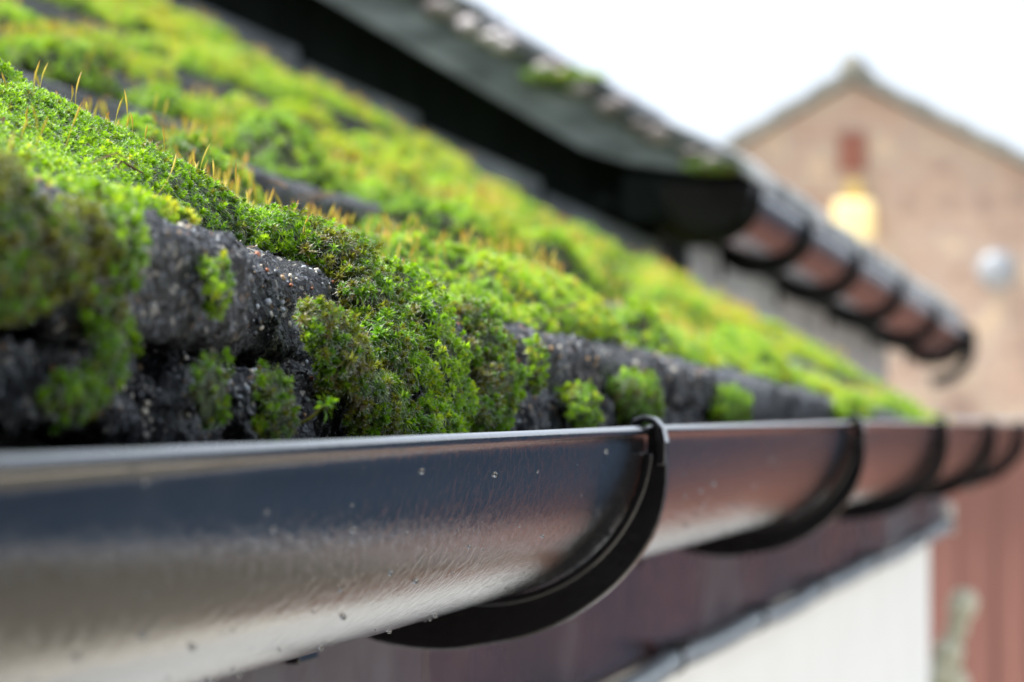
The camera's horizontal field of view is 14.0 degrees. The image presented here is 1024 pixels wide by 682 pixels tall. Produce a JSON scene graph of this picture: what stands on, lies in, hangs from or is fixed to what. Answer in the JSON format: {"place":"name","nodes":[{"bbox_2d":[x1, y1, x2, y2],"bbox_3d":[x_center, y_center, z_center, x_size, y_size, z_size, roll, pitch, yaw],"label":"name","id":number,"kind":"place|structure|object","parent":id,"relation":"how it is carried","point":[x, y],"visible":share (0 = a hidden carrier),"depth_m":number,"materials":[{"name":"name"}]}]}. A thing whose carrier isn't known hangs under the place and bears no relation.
{"place":"outdoors","nodes":[
{"label":"outdoors","id":0,"kind":"place"},
{"bbox_2d":[471,0,1023,151],"label":"sky","id":1,"kind":"structure","parent":0,"point":[714,69],"materials":[{"name":"white"}]},
{"bbox_2d":[719,52,1023,419],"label":"brick house","id":2,"kind":"structure","parent":0,"point":[942,192],"depth_m":31.91,"materials":[{"name":"brown brick"}]},
{"bbox_2d":[834,181,873,239],"bbox_3d":[2.612,-0.996,31.844,0.300,0.450,0.319,0,-1,9],"label":"wall lamp","id":3,"kind":"object","parent":2,"relation":"attached to","point":[854,212],"visible":0.72,"depth_m":31.69,"materials":[{"name":"yellow"}]},
{"bbox_2d":[929,589,978,681],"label":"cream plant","id":4,"kind":"object","parent":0,"point":[946,658],"visible":0.96,"depth_m":5.80,"materials":[{"name":"beige plant"}]},
{"bbox_2d":[929,420,1023,681],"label":"clad shed","id":5,"kind":"structure","parent":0,"point":[979,550],"depth_m":11.92,"materials":[{"name":"red wood"}]},
{"bbox_3d":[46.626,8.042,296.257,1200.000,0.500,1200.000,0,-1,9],"label":"ground","id":6,"kind":"structure","parent":0,"visible":0},
{"bbox_2d":[0,0,987,681],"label":"mossy house","id":7,"kind":"structure","parent":6,"relation":"on","point":[872,626],"depth_m":1.84,"materials":[{"name":"concrete"}]},
{"bbox_2d":[0,139,126,329],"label":"moss cushion","id":8,"kind":"object","parent":7,"relation":"on","point":[42,247],"visible":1,"depth_m":0.78,"materials":[{"name":"green plant"}]},
{"bbox_2d":[33,279,149,435],"bbox_3d":[-0.081,0.003,0.802,0.013,0.032,0.066,0,-1,9],"label":"moss cushion","id":9,"kind":"object","parent":7,"relation":"attached to","point":[71,399],"visible":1,"depth_m":0.81,"materials":[{"name":"green plant"}]},
{"bbox_2d":[28,167,200,224],"bbox_3d":[-0.091,-0.028,0.915,0.031,0.017,0.167,0,-1,9],"label":"moss cushion","id":10,"kind":"object","parent":7,"relation":"on","point":[168,210],"visible":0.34,"depth_m":0.90,"materials":[{"name":"green plant"}]},
{"bbox_2d":[98,190,155,297],"bbox_3d":[-0.077,-0.019,0.835,0.012,0.023,0.030,0,-1,9],"label":"moss cushion","id":11,"kind":"object","parent":7,"relation":"on","point":[124,269],"visible":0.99,"depth_m":0.83,"materials":[{"name":"green plant"}]},
{"bbox_2d":[185,347,235,432],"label":"moss cushion","id":12,"kind":"object","parent":7,"relation":"attached to","point":[209,397],"visible":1,"depth_m":0.90,"materials":[{"name":"green plant"}]},
{"bbox_2d":[195,249,238,322],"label":"moss cushion","id":13,"kind":"object","parent":7,"relation":"attached to","point":[216,285],"visible":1,"depth_m":0.90,"materials":[{"name":"green plant"}]},
{"bbox_2d":[249,357,300,441],"bbox_3d":[-0.054,0.016,0.967,0.012,0.024,0.036,0,-1,9],"label":"moss cushion","id":14,"kind":"object","parent":7,"relation":"attached to","point":[275,416],"visible":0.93,"depth_m":0.96,"materials":[{"name":"green plant"}]},
{"bbox_2d":[280,392,338,435],"bbox_3d":[-0.049,0.018,0.973,0.021,0.013,0.008,-1,-1,44],"label":"moss sprig","id":15,"kind":"object","parent":14,"relation":"on","point":[328,401],"visible":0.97,"depth_m":0.97,"materials":[{"name":"green plant"}]},
{"bbox_2d":[199,190,358,259],"bbox_3d":[-0.075,-0.028,1.147,0.050,0.029,0.126,0,-1,18],"label":"moss cushion","id":16,"kind":"object","parent":7,"relation":"on","point":[283,225],"visible":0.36,"depth_m":1.13,"materials":[{"name":"green plant"}]},
{"bbox_2d":[291,225,432,437],"bbox_3d":[-0.039,-0.003,1.106,0.040,0.061,0.150,0,-1,-3],"label":"moss cushion","id":17,"kind":"object","parent":7,"relation":"on","point":[361,369],"visible":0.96,"depth_m":1.10,"materials":[{"name":"green plant"}]},
{"bbox_2d":[369,393,422,436],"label":"moss cushion","id":18,"kind":"object","parent":7,"relation":"attached to","point":[409,425],"visible":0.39,"depth_m":1.11,"materials":[{"name":"green plant"}]},
{"bbox_2d":[376,253,481,434],"bbox_3d":[-0.028,0.004,1.196,0.036,0.061,0.087,0,-1,9],"label":"moss cushion","id":19,"kind":"object","parent":7,"relation":"on","point":[448,386],"visible":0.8,"depth_m":1.19,"materials":[{"name":"green plant"}]},
{"bbox_2d":[0,53,865,387],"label":"leaf litter","id":20,"kind":"object","parent":7,"relation":"on","point":[334,195],"visible":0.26,"depth_m":1.96,"materials":[{"name":"brown plant"}]},
{"bbox_2d":[0,0,919,403],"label":"moss spore stalks","id":21,"kind":"object","parent":7,"relation":"on","point":[480,192],"visible":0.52,"depth_m":2.29,"materials":[{"name":"plant"}]},
{"bbox_2d":[0,0,950,420],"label":"moss","id":22,"kind":"object","parent":7,"relation":"on","point":[282,138],"visible":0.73,"depth_m":2.23,"materials":[{"name":"green plant"}]},
{"bbox_2d":[446,295,532,432],"bbox_3d":[-0.009,0.009,1.292,0.030,0.048,0.085,0,-1,9],"label":"moss cushion","id":23,"kind":"object","parent":7,"relation":"attached to","point":[493,365],"visible":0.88,"depth_m":1.28,"materials":[{"name":"green plant"}]},
{"bbox_2d":[0,414,1023,681],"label":"roof gutter","id":24,"kind":"object","parent":7,"relation":"attached to","point":[198,548],"visible":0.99,"depth_m":0.98,"materials":[{"name":"black metal"}]},
{"bbox_2d":[35,434,822,681],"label":"water beads","id":25,"kind":"object","parent":24,"relation":"on","point":[143,636],"visible":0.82,"depth_m":0.97,"materials":[{"name":"white"}]},
{"bbox_2d":[522,332,549,396],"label":"moss cushion","id":26,"kind":"object","parent":7,"relation":"attached to","point":[537,356],"visible":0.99,"depth_m":1.38,"materials":[{"name":"green plant"}]},
{"bbox_2d":[553,378,604,428],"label":"moss cushion","id":27,"kind":"object","parent":7,"relation":"attached to","point":[580,410],"visible":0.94,"depth_m":1.46,"materials":[{"name":"green plant"}]},
{"bbox_2d":[549,299,610,340],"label":"moss cushion","id":28,"kind":"object","parent":7,"relation":"on","point":[594,320],"visible":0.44,"depth_m":1.70,"materials":[{"name":"green plant"}]},
{"bbox_2d":[604,366,666,426],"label":"moss cushion","id":29,"kind":"object","parent":7,"relation":"attached to","point":[633,392],"visible":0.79,"depth_m":1.60,"materials":[{"name":"green plant"}]},
{"bbox_2d":[707,382,754,423],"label":"moss cushion","id":30,"kind":"object","parent":7,"relation":"on","point":[733,404],"visible":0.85,"depth_m":1.96,"materials":[{"name":"green plant"}]},
{"bbox_2d":[612,517,954,681],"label":"fascia cable","id":31,"kind":"object","parent":7,"relation":"attached to","point":[670,659],"visible":1,"depth_m":2.94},
{"bbox_2d":[832,389,875,420],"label":"moss cushion","id":32,"kind":"object","parent":7,"relation":"on","point":[849,402],"visible":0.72,"depth_m":2.74,"materials":[{"name":"green plant"}]},
{"bbox_2d":[164,0,961,390],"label":"taller house","id":33,"kind":"structure","parent":6,"relation":"on","point":[600,156],"depth_m":5.22,"materials":[{"name":"tile"}]},
{"bbox_2d":[520,65,607,87],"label":"moss cushion","id":34,"kind":"object","parent":33,"relation":"on","point":[566,78],"visible":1,"depth_m":5.10,"materials":[{"name":"green plant"}]},
{"bbox_2d":[683,155,742,175],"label":"moss cushion","id":35,"kind":"object","parent":33,"relation":"on","point":[701,166],"visible":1,"depth_m":5.07,"materials":[{"name":"green plant"}]},
{"bbox_2d":[659,181,975,386],"bbox_3d":[0.532,-0.053,6.583,0.136,0.231,3.083,0,-1,11],"label":"neighbour gutter","id":36,"kind":"object","parent":33,"relation":"attached to","point":[796,249],"visible":1,"depth_m":5.92,"materials":[{"name":"black metal"}]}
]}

